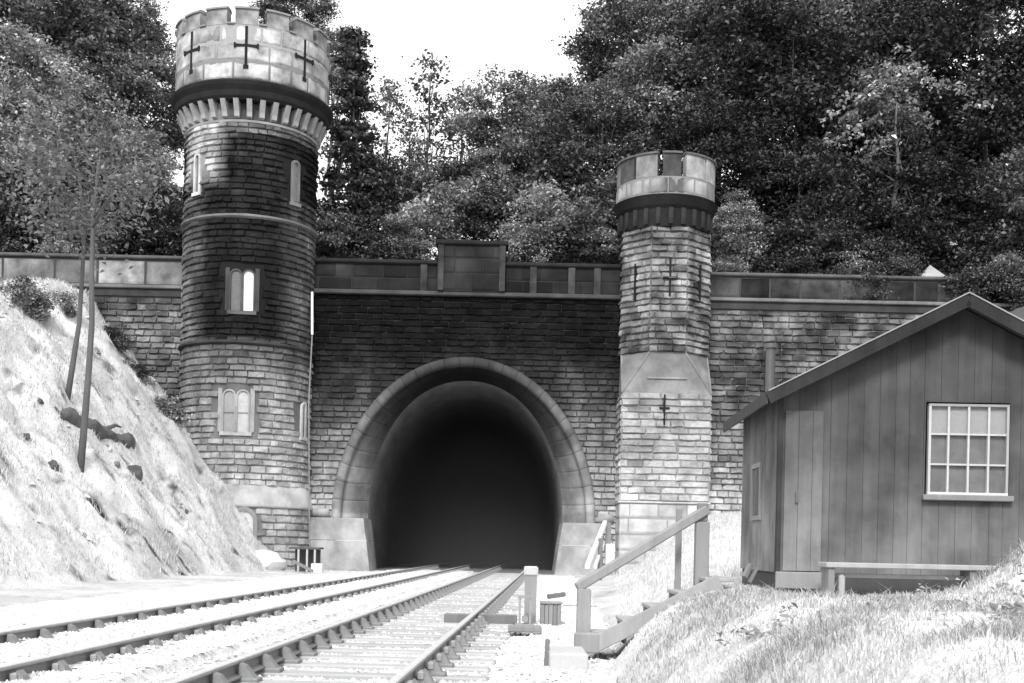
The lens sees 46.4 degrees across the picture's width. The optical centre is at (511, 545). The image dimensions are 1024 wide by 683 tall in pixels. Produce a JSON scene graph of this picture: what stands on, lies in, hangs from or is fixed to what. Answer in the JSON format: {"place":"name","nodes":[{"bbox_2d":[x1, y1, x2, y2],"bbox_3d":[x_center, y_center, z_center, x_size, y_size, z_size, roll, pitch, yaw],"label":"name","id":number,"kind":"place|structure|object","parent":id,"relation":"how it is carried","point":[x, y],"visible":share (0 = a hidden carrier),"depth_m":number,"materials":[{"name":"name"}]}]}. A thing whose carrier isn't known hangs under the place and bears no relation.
{"place":"outdoors","nodes":[
{"label":"outdoors","id":0,"kind":"place"},
{"bbox_2d":[373,557,552,574],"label":"tunnel floor","id":1,"kind":"structure","parent":0,"point":[517,566],"depth_m":66.23,"materials":[{"name":"grey gravel"}]},
{"bbox_2d":[0,277,1023,682],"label":"ground","id":2,"kind":"structure","parent":0,"point":[46,583],"depth_m":32.53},
{"bbox_2d":[0,274,62,320],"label":"slope shrub","id":3,"kind":"object","parent":2,"relation":"on","point":[39,303],"visible":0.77,"depth_m":39.74,"materials":[{"name":"grey plant"}]},
{"bbox_2d":[0,76,164,399],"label":"thin tree","id":4,"kind":"object","parent":2,"relation":"on","point":[71,372],"visible":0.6,"depth_m":36.38,"materials":[{"name":"grey plant"}]},
{"bbox_2d":[37,398,135,448],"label":"rocks","id":5,"kind":"object","parent":2,"relation":"on","point":[73,417],"visible":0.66,"depth_m":36.98,"materials":[{"name":"grey stone"}]},
{"bbox_2d":[0,252,182,417],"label":"wing wall","id":6,"kind":"structure","parent":2,"relation":"on","point":[142,297],"depth_m":48.28,"materials":[{"name":"stone"}]},
{"bbox_2d":[1,93,190,472],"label":"thin tree","id":7,"kind":"object","parent":2,"relation":"on","point":[129,192],"visible":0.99,"depth_m":34.20,"materials":[{"name":"grey plant"}]},
{"bbox_2d":[0,275,267,585],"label":"slope grass","id":8,"kind":"structure","parent":2,"relation":"on","point":[52,281],"depth_m":36.66,"materials":[{"name":"grey plant"}]},
{"bbox_2d":[152,392,197,428],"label":"slope shrub","id":9,"kind":"object","parent":2,"relation":"on","point":[169,409],"visible":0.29,"depth_m":45.89,"materials":[{"name":"grey plant"}]},
{"bbox_2d":[170,6,332,569],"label":"round tower","id":10,"kind":"structure","parent":2,"relation":"on","point":[250,100],"depth_m":45.88,"materials":[{"name":"brick"}]},
{"bbox_2d":[217,388,254,435],"bbox_3d":[-10.540,-5.108,45.664,1.380,1.804,0.185,1,0,-4],"label":"window","id":11,"kind":"structure","parent":10,"relation":"in","point":[235,411],"depth_m":45.64,"materials":[{"name":"stone"}]},
{"bbox_2d":[225,267,259,314],"bbox_3d":[-10.304,-9.715,45.670,1.282,1.772,0.173,1,0,-7],"label":"window","id":12,"kind":"structure","parent":10,"relation":"in","point":[241,290],"depth_m":45.64,"materials":[{"name":"stone"}]},
{"bbox_2d":[289,547,323,571],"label":"lineside platform","id":13,"kind":"structure","parent":2,"relation":"on","point":[307,556],"depth_m":44.15,"materials":[{"name":"white paint"}]},
{"bbox_2d":[0,569,616,682],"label":"ballast bed","id":14,"kind":"object","parent":2,"relation":"on","point":[180,663],"visible":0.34,"depth_m":14.41,"materials":[{"name":"white gravel"}]},
{"bbox_2d":[0,557,504,681],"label":"railway track","id":15,"kind":"structure","parent":14,"relation":"on","point":[23,669],"depth_m":14.18,"materials":[{"name":"metal"}]},
{"bbox_2d":[161,557,539,682],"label":"railway track","id":16,"kind":"structure","parent":14,"relation":"on","point":[442,652],"depth_m":13.08,"materials":[{"name":"metal"}]},
{"bbox_2d":[444,613,516,624],"bbox_3d":[-0.460,1.070,17.500,1.069,0.140,0.140,1,0,0],"label":"point rodding board","id":17,"kind":"object","parent":14,"relation":"on","point":[489,618],"visible":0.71,"depth_m":17.43,"materials":[{"name":"grey wood"}]},
{"bbox_2d":[548,646,587,671],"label":"landing slab","id":18,"kind":"structure","parent":14,"relation":"on","point":[574,658],"depth_m":11.20,"materials":[{"name":"white paint"}]},
{"bbox_2d":[574,503,709,657],"bbox_3d":[1.348,0.373,12.794,1.480,1.686,0.467,1,0,-12],"label":"stair handrail","id":19,"kind":"object","parent":14,"relation":"on","point":[698,518],"visible":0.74,"depth_m":12.65,"materials":[{"name":"grey wood"}]},
{"bbox_2d":[587,575,733,658],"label":"timber steps","id":20,"kind":"structure","parent":14,"relation":"on","point":[623,629],"depth_m":12.24,"materials":[{"name":"grey wood"}]},
{"bbox_2d":[308,239,621,575],"bbox_3d":[-2.181,-5.474,78.250,13.200,13.570,60.700,1,0,0],"label":"tunnel portal","id":21,"kind":"object","parent":2,"relation":"on","point":[465,396],"visible":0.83,"depth_m":48.29,"materials":[{"name":"stone"}]},
{"bbox_2d":[524,566,537,623],"bbox_3d":[0.272,0.840,17.700,0.210,1.070,0.210,1,0,0],"label":"lineside post","id":22,"kind":"object","parent":2,"relation":"on","point":[530,573],"visible":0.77,"depth_m":17.61,"materials":[{"name":"white paint"}]},
{"bbox_2d":[585,521,614,579],"bbox_3d":[2.035,0.086,27.016,0.338,1.393,4.147,1,0,9],"label":"handrail","id":23,"kind":"object","parent":2,"relation":"on","point":[609,546],"visible":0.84,"depth_m":27.61,"materials":[{"name":"white paint"}]},
{"bbox_2d":[613,150,717,574],"bbox_3d":[6.071,-7.011,48.500,4.220,16.803,4.220,1,0,0],"label":"octagonal turret","id":24,"kind":"object","parent":2,"relation":"on","point":[663,458],"visible":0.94,"depth_m":46.76,"materials":[{"name":"stone"}]},
{"bbox_2d":[707,272,1023,515],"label":"wing wall","id":25,"kind":"structure","parent":2,"relation":"on","point":[805,322],"depth_m":48.26,"materials":[{"name":"stone"}]},
{"bbox_2d":[763,250,822,273],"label":"bush","id":26,"kind":"object","parent":25,"relation":"on","point":[797,263],"visible":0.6,"depth_m":48.90,"materials":[{"name":"grey plant"}]},
{"bbox_2d":[873,248,928,280],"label":"bush","id":27,"kind":"object","parent":25,"relation":"on","point":[900,267],"visible":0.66,"depth_m":48.70,"materials":[{"name":"grey plant"}]},
{"bbox_2d":[936,259,1015,302],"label":"bush","id":28,"kind":"object","parent":25,"relation":"on","point":[968,277],"visible":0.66,"depth_m":47.91,"materials":[{"name":"grey plant"}]},
{"bbox_2d":[963,257,1023,298],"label":"bush","id":29,"kind":"object","parent":25,"relation":"on","point":[999,265],"visible":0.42,"depth_m":47.86,"materials":[{"name":"grey plant"}]},
{"bbox_2d":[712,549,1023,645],"bbox_3d":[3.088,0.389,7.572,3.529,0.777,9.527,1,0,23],"label":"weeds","id":30,"kind":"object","parent":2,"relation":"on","point":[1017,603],"visible":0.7,"depth_m":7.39,"materials":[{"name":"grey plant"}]},
{"bbox_2d":[723,292,1023,596],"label":"timber hut","id":31,"kind":"object","parent":2,"relation":"on","point":[903,443],"visible":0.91,"depth_m":11.93,"materials":[{"name":"wood"}]},
{"bbox_2d":[750,462,761,520],"bbox_3d":[2.719,-0.596,13.265,0.050,0.630,0.570,1,0,2],"label":"side window","id":32,"kind":"structure","parent":31,"relation":"in","point":[756,469],"depth_m":13.28,"materials":[{"name":"white paint"}]},
{"bbox_2d":[782,410,823,570],"bbox_3d":[2.908,-0.547,11.934,0.373,1.600,0.051,1,0,2],"label":"door","id":33,"kind":"structure","parent":31,"relation":"in","point":[803,463],"depth_m":11.93,"materials":[{"name":"wood"}]},
{"bbox_2d":[921,403,1013,501],"bbox_3d":[4.534,-0.924,11.885,0.889,0.963,0.098,1,0,2],"label":"window","id":34,"kind":"structure","parent":31,"relation":"in","point":[967,455],"depth_m":11.92,"materials":[{"name":"white paint"}]},
{"bbox_2d":[818,562,995,594],"bbox_3d":[3.950,0.376,11.450,1.970,0.395,0.320,1,0,0],"label":"plank bench","id":35,"kind":"object","parent":2,"relation":"on","point":[829,574],"visible":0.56,"depth_m":11.32,"materials":[{"name":"white paint"}]},
{"bbox_2d":[0,85,1023,270],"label":"hillside","id":36,"kind":"structure","parent":0,"point":[935,213],"depth_m":56.47,"materials":[{"name":"plant"}]},
{"bbox_2d":[0,207,55,252],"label":"hillside shrub","id":37,"kind":"object","parent":36,"relation":"on","point":[6,233],"visible":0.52,"depth_m":50.13,"materials":[{"name":"grey plant"}]},
{"bbox_2d":[0,138,64,250],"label":"hillside tree","id":38,"kind":"object","parent":36,"relation":"on","point":[4,205],"visible":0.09,"depth_m":52.23,"materials":[{"name":"grey plant"}]},
{"bbox_2d":[0,0,112,93],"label":"hillside tree","id":39,"kind":"object","parent":36,"relation":"on","point":[9,9],"visible":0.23,"depth_m":58.82,"materials":[{"name":"grey plant"}]},
{"bbox_2d":[0,17,133,227],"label":"hillside tree","id":40,"kind":"object","parent":36,"relation":"on","point":[20,41],"visible":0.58,"depth_m":51.38,"materials":[{"name":"grey plant"}]},
{"bbox_2d":[0,45,144,215],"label":"hillside tree","id":41,"kind":"object","parent":36,"relation":"on","point":[87,96],"visible":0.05,"depth_m":55.62,"materials":[{"name":"grey plant"}]},
{"bbox_2d":[6,156,146,247],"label":"hillside tree","id":42,"kind":"object","parent":36,"relation":"on","point":[72,191],"visible":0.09,"depth_m":51.57,"materials":[{"name":"grey plant"}]},
{"bbox_2d":[0,82,164,254],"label":"hillside tree","id":43,"kind":"object","parent":36,"relation":"on","point":[74,95],"visible":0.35,"depth_m":50.57,"materials":[{"name":"grey plant"}]},
{"bbox_2d":[0,0,172,128],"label":"hillside tree","id":44,"kind":"object","parent":36,"relation":"on","point":[115,33],"visible":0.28,"depth_m":59.73,"materials":[{"name":"grey plant"}]},
{"bbox_2d":[62,199,149,254],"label":"hillside shrub","id":45,"kind":"object","parent":36,"relation":"on","point":[121,241],"visible":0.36,"depth_m":50.25,"materials":[{"name":"grey plant"}]},
{"bbox_2d":[70,41,184,182],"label":"hillside tree","id":46,"kind":"object","parent":36,"relation":"on","point":[155,93],"visible":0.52,"depth_m":58.33,"materials":[{"name":"grey plant"}]},
{"bbox_2d":[72,101,183,211],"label":"hillside tree","id":47,"kind":"object","parent":36,"relation":"on","point":[144,133],"visible":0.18,"depth_m":54.16,"materials":[{"name":"grey plant"}]},
{"bbox_2d":[81,0,176,103],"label":"hillside tree","id":48,"kind":"object","parent":36,"relation":"on","point":[156,29],"visible":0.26,"depth_m":68.92,"materials":[{"name":"grey plant"}]},
{"bbox_2d":[102,175,183,255],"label":"hillside tree","id":49,"kind":"object","parent":36,"relation":"on","point":[167,209],"visible":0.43,"depth_m":50.82,"materials":[{"name":"grey plant"}]},
{"bbox_2d":[127,220,182,255],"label":"hillside shrub","id":50,"kind":"object","parent":36,"relation":"on","point":[176,245],"visible":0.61,"depth_m":50.44,"materials":[{"name":"grey plant"}]},
{"bbox_2d":[241,0,345,31],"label":"hillside tree","id":51,"kind":"object","parent":36,"relation":"on","point":[309,9],"visible":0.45,"depth_m":71.40,"materials":[{"name":"grey plant"}]},
{"bbox_2d":[316,46,371,201],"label":"slender tree","id":52,"kind":"object","parent":36,"relation":"on","point":[334,143],"visible":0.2,"depth_m":59.91,"materials":[{"name":"grey plant"}]},
{"bbox_2d":[315,192,378,258],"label":"hillside shrub","id":53,"kind":"object","parent":36,"relation":"on","point":[328,243],"visible":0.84,"depth_m":50.37,"materials":[{"name":"grey plant"}]},
{"bbox_2d":[315,25,397,256],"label":"pine tree","id":54,"kind":"object","parent":36,"relation":"on","point":[355,93],"visible":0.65,"depth_m":53.56,"materials":[{"name":"black plant"}]},
{"bbox_2d":[317,189,408,258],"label":"hillside shrub","id":55,"kind":"object","parent":36,"relation":"on","point":[361,204],"visible":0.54,"depth_m":51.25,"materials":[{"name":"grey plant"}]},
{"bbox_2d":[327,148,422,226],"bbox_3d":[-6.207,-15.024,54.876,4.113,6.613,4.419,1,0,31],"label":"hillside shrub","id":56,"kind":"object","parent":36,"relation":"on","point":[378,171],"visible":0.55,"depth_m":53.88,"materials":[{"name":"grey plant"}]},
{"bbox_2d":[338,74,424,174],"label":"slender tree","id":57,"kind":"object","parent":36,"relation":"on","point":[389,101],"visible":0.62,"depth_m":57.65,"materials":[{"name":"grey plant"}]},
{"bbox_2d":[350,210,434,258],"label":"hillside shrub","id":58,"kind":"object","parent":36,"relation":"on","point":[400,223],"visible":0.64,"depth_m":50.01,"materials":[{"name":"grey plant"}]},
{"bbox_2d":[378,227,437,259],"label":"hillside shrub","id":59,"kind":"object","parent":36,"relation":"on","point":[417,244],"visible":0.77,"depth_m":49.70,"materials":[{"name":"grey plant"}]},
{"bbox_2d":[371,158,455,216],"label":"hillside shrub","id":60,"kind":"object","parent":36,"relation":"on","point":[422,177],"visible":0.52,"depth_m":54.03,"materials":[{"name":"grey plant"}]},
{"bbox_2d":[381,194,481,258],"bbox_3d":[-3.593,-12.998,51.438,4.751,4.512,4.375,1,0,0],"label":"hillside shrub","id":61,"kind":"object","parent":36,"relation":"on","point":[443,221],"visible":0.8,"depth_m":50.85,"materials":[{"name":"grey plant"}]},
{"bbox_2d":[390,49,475,259],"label":"slender tree","id":62,"kind":"object","parent":36,"relation":"on","point":[429,100],"visible":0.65,"depth_m":59.78,"materials":[{"name":"grey plant"}]},
{"bbox_2d":[392,144,505,216],"bbox_3d":[-2.920,-15.168,55.950,5.298,6.312,6.066,1,0,0],"label":"hillside shrub","id":63,"kind":"object","parent":36,"relation":"on","point":[458,169],"visible":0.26,"depth_m":54.78,"materials":[{"name":"grey plant"}]},
{"bbox_2d":[422,85,483,167],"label":"slender tree","id":64,"kind":"object","parent":36,"relation":"on","point":[455,98],"visible":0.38,"depth_m":61.87,"materials":[{"name":"grey plant"}]},
{"bbox_2d":[410,177,499,239],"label":"hillside shrub","id":65,"kind":"object","parent":36,"relation":"on","point":[448,195],"visible":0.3,"depth_m":51.45,"materials":[{"name":"grey plant"}]},
{"bbox_2d":[439,159,516,204],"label":"hillside shrub","id":66,"kind":"object","parent":36,"relation":"on","point":[484,174],"visible":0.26,"depth_m":54.37,"materials":[{"name":"grey plant"}]},
{"bbox_2d":[449,146,510,238],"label":"hillside tree","id":67,"kind":"object","parent":36,"relation":"on","point":[485,153],"visible":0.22,"depth_m":57.11,"materials":[{"name":"grey plant"}]},
{"bbox_2d":[447,182,522,240],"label":"hillside shrub","id":68,"kind":"object","parent":36,"relation":"on","point":[478,207],"visible":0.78,"depth_m":50.92,"materials":[{"name":"grey plant"}]},
{"bbox_2d":[428,63,569,261],"bbox_3d":[0.080,-18.100,60.313,7.202,11.186,7.341,1,0,20],"label":"hillside tree","id":69,"kind":"object","parent":36,"relation":"on","point":[501,134],"visible":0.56,"depth_m":58.47,"materials":[{"name":"grey plant"}]},
{"bbox_2d":[465,167,557,261],"bbox_3d":[0.093,-14.382,53.062,4.701,5.411,4.988,1,0,0],"label":"hillside shrub","id":70,"kind":"object","parent":36,"relation":"on","point":[516,181],"visible":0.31,"depth_m":52.10,"materials":[{"name":"grey plant"}]},
{"bbox_2d":[0,83,1023,276],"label":"undergrowth","id":71,"kind":"object","parent":36,"relation":"on","point":[435,257],"visible":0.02,"depth_m":55.94,"materials":[{"name":"black plant"}]},
{"bbox_2d":[478,219,567,262],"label":"hillside shrub","id":72,"kind":"object","parent":36,"relation":"on","point":[522,253],"visible":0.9,"depth_m":49.81,"materials":[{"name":"grey plant"}]},
{"bbox_2d":[493,177,608,262],"bbox_3d":[1.233,-12.948,50.822,4.834,4.769,5.480,1,0,43],"label":"hillside shrub","id":73,"kind":"object","parent":36,"relation":"on","point":[532,199],"visible":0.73,"depth_m":49.80,"materials":[{"name":"grey plant"}]},
{"bbox_2d":[510,88,607,262],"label":"hillside tree","id":74,"kind":"object","parent":36,"relation":"on","point":[533,132],"visible":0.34,"depth_m":56.14,"materials":[{"name":"grey plant"}]},
{"bbox_2d":[506,141,615,262],"bbox_3d":[2.290,-14.879,54.010,4.798,6.722,5.156,1,0,-21],"label":"hillside shrub","id":75,"kind":"object","parent":36,"relation":"on","point":[573,172],"visible":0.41,"depth_m":52.90,"materials":[{"name":"grey plant"}]},
{"bbox_2d":[499,69,626,259],"bbox_3d":[2.396,-19.579,62.947,7.103,10.379,7.964,1,0,-36],"label":"hillside tree","id":76,"kind":"object","parent":36,"relation":"on","point":[567,81],"visible":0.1,"depth_m":61.23,"materials":[{"name":"grey plant"}]},
{"bbox_2d":[534,187,618,263],"bbox_3d":[3.025,-12.662,50.705,4.803,4.654,4.384,1,0,0],"label":"hillside shrub","id":77,"kind":"object","parent":36,"relation":"on","point":[586,215],"visible":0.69,"depth_m":49.95,"materials":[{"name":"grey plant"}]},
{"bbox_2d":[557,164,616,263],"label":"hillside shrub","id":78,"kind":"object","parent":36,"relation":"on","point":[608,193],"visible":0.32,"depth_m":52.01,"materials":[{"name":"grey plant"}]},
{"bbox_2d":[573,221,619,263],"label":"hillside shrub","id":79,"kind":"object","parent":36,"relation":"on","point":[601,257],"visible":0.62,"depth_m":50.00,"materials":[{"name":"grey plant"}]},
{"bbox_2d":[519,74,674,263],"bbox_3d":[3.931,-16.529,55.508,7.460,9.450,7.497,1,0,0],"label":"hillside tree","id":80,"kind":"object","parent":36,"relation":"on","point":[617,113],"visible":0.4,"depth_m":54.05,"materials":[{"name":"grey plant"}]},
{"bbox_2d":[551,0,695,143],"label":"hillside tree","id":81,"kind":"object","parent":36,"relation":"on","point":[602,18],"visible":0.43,"depth_m":62.49,"materials":[{"name":"grey plant"}]},
{"bbox_2d":[570,25,730,168],"bbox_3d":[7.231,-19.053,57.791,7.540,10.668,8.486,1,0,29],"label":"hillside tree","id":82,"kind":"object","parent":36,"relation":"on","point":[669,44],"visible":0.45,"depth_m":55.80,"materials":[{"name":"grey plant"}]},
{"bbox_2d":[611,0,718,93],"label":"hillside tree","id":83,"kind":"object","parent":36,"relation":"on","point":[649,7],"visible":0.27,"depth_m":60.76,"materials":[{"name":"grey plant"}]},
{"bbox_2d":[602,0,833,238],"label":"hillside tree","id":84,"kind":"object","parent":36,"relation":"on","point":[712,22],"visible":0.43,"depth_m":55.52,"materials":[{"name":"grey plant"}]},
{"bbox_2d":[647,86,800,222],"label":"hillside tree","id":85,"kind":"object","parent":36,"relation":"on","point":[692,119],"visible":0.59,"depth_m":52.10,"materials":[{"name":"grey plant"}]},
{"bbox_2d":[711,187,776,252],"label":"hillside tree","id":86,"kind":"object","parent":36,"relation":"on","point":[721,225],"visible":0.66,"depth_m":51.45,"materials":[{"name":"grey plant"}]},
{"bbox_2d":[710,229,777,272],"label":"hillside shrub","id":87,"kind":"object","parent":36,"relation":"on","point":[756,248],"visible":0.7,"depth_m":50.44,"materials":[{"name":"grey plant"}]},
{"bbox_2d":[733,212,824,273],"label":"hillside shrub","id":88,"kind":"object","parent":36,"relation":"on","point":[779,231],"visible":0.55,"depth_m":50.53,"materials":[{"name":"grey plant"}]},
{"bbox_2d":[679,0,891,214],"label":"hillside tree","id":89,"kind":"object","parent":36,"relation":"on","point":[807,100],"visible":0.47,"depth_m":53.53,"materials":[{"name":"grey plant"}]},
{"bbox_2d":[717,134,899,269],"bbox_3d":[12.697,-14.845,53.223,7.249,7.092,7.972,1,0,-21],"label":"hillside tree","id":90,"kind":"object","parent":36,"relation":"on","point":[804,172],"visible":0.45,"depth_m":51.34,"materials":[{"name":"grey plant"}]},
{"bbox_2d":[768,215,879,272],"bbox_3d":[13.170,-12.426,51.507,4.656,3.665,4.328,1,0,0],"label":"hillside shrub","id":91,"kind":"object","parent":36,"relation":"on","point":[821,239],"visible":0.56,"depth_m":50.42,"materials":[{"name":"grey plant"}]},
{"bbox_2d":[786,202,887,273],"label":"hillside tree","id":92,"kind":"object","parent":36,"relation":"on","point":[851,220],"visible":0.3,"depth_m":50.72,"materials":[{"name":"grey plant"}]},
{"bbox_2d":[766,0,932,130],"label":"hillside tree","id":93,"kind":"object","parent":36,"relation":"on","point":[835,5],"visible":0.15,"depth_m":57.24,"materials":[{"name":"grey plant"}]},
{"bbox_2d":[833,244,889,274],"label":"hillside shrub","id":94,"kind":"object","parent":36,"relation":"on","point":[855,263],"visible":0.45,"depth_m":49.39,"materials":[{"name":"grey plant"}]},
{"bbox_2d":[786,51,939,212],"bbox_3d":[15.807,-17.849,55.210,7.727,8.284,7.581,1,0,34],"label":"hillside tree","id":95,"kind":"object","parent":36,"relation":"on","point":[894,101],"visible":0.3,"depth_m":52.98,"materials":[{"name":"grey plant"}]},
{"bbox_2d":[849,227,930,275],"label":"hillside shrub","id":96,"kind":"object","parent":36,"relation":"on","point":[890,244],"visible":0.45,"depth_m":50.06,"materials":[{"name":"grey plant"}]},
{"bbox_2d":[801,43,996,264],"bbox_3d":[16.563,-16.497,52.719,9.014,10.857,6.322,1,0,0],"label":"hillside tree","id":97,"kind":"object","parent":36,"relation":"on","point":[887,84],"visible":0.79,"depth_m":51.84,"materials":[{"name":"grey plant"}]},
{"bbox_2d":[812,0,1023,180],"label":"hillside tree","id":98,"kind":"object","parent":36,"relation":"on","point":[912,35],"visible":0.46,"depth_m":55.60,"materials":[{"name":"grey plant"}]},
{"bbox_2d":[833,104,1016,273],"bbox_3d":[17.928,-14.946,53.204,8.508,7.999,8.281,1,0,0],"label":"hillside tree","id":99,"kind":"object","parent":36,"relation":"on","point":[921,185],"visible":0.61,"depth_m":51.24,"materials":[{"name":"grey plant"}]},
{"bbox_2d":[881,0,1023,114],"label":"hillside tree","id":100,"kind":"object","parent":36,"relation":"on","point":[1016,4],"visible":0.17,"depth_m":57.28,"materials":[{"name":"grey plant"}]},
{"bbox_2d":[899,51,1023,217],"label":"hillside tree","id":101,"kind":"object","parent":36,"relation":"on","point":[997,120],"visible":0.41,"depth_m":53.80,"materials":[{"name":"grey plant"}]},
{"bbox_2d":[913,229,1023,276],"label":"hillside shrub","id":102,"kind":"object","parent":36,"relation":"on","point":[973,251],"visible":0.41,"depth_m":50.38,"materials":[{"name":"grey plant"}]},
{"bbox_2d":[928,143,1023,260],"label":"hillside tree","id":103,"kind":"object","parent":36,"relation":"on","point":[1015,198],"visible":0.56,"depth_m":52.03,"materials":[{"name":"grey plant"}]},
{"bbox_2d":[4,0,1023,545],"label":"sky","id":104,"kind":"structure","parent":0,"point":[473,34],"materials":[{"name":"white"}]},
{"bbox_2d":[605,510,741,623],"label":"bank grass","id":105,"kind":"structure","parent":0,"point":[717,565],"depth_m":27.34,"materials":[{"name":"grey plant"}]},
{"bbox_2d":[606,536,1023,682],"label":"grass","id":106,"kind":"structure","parent":0,"point":[903,604],"depth_m":7.10,"materials":[{"name":"grey plant"}]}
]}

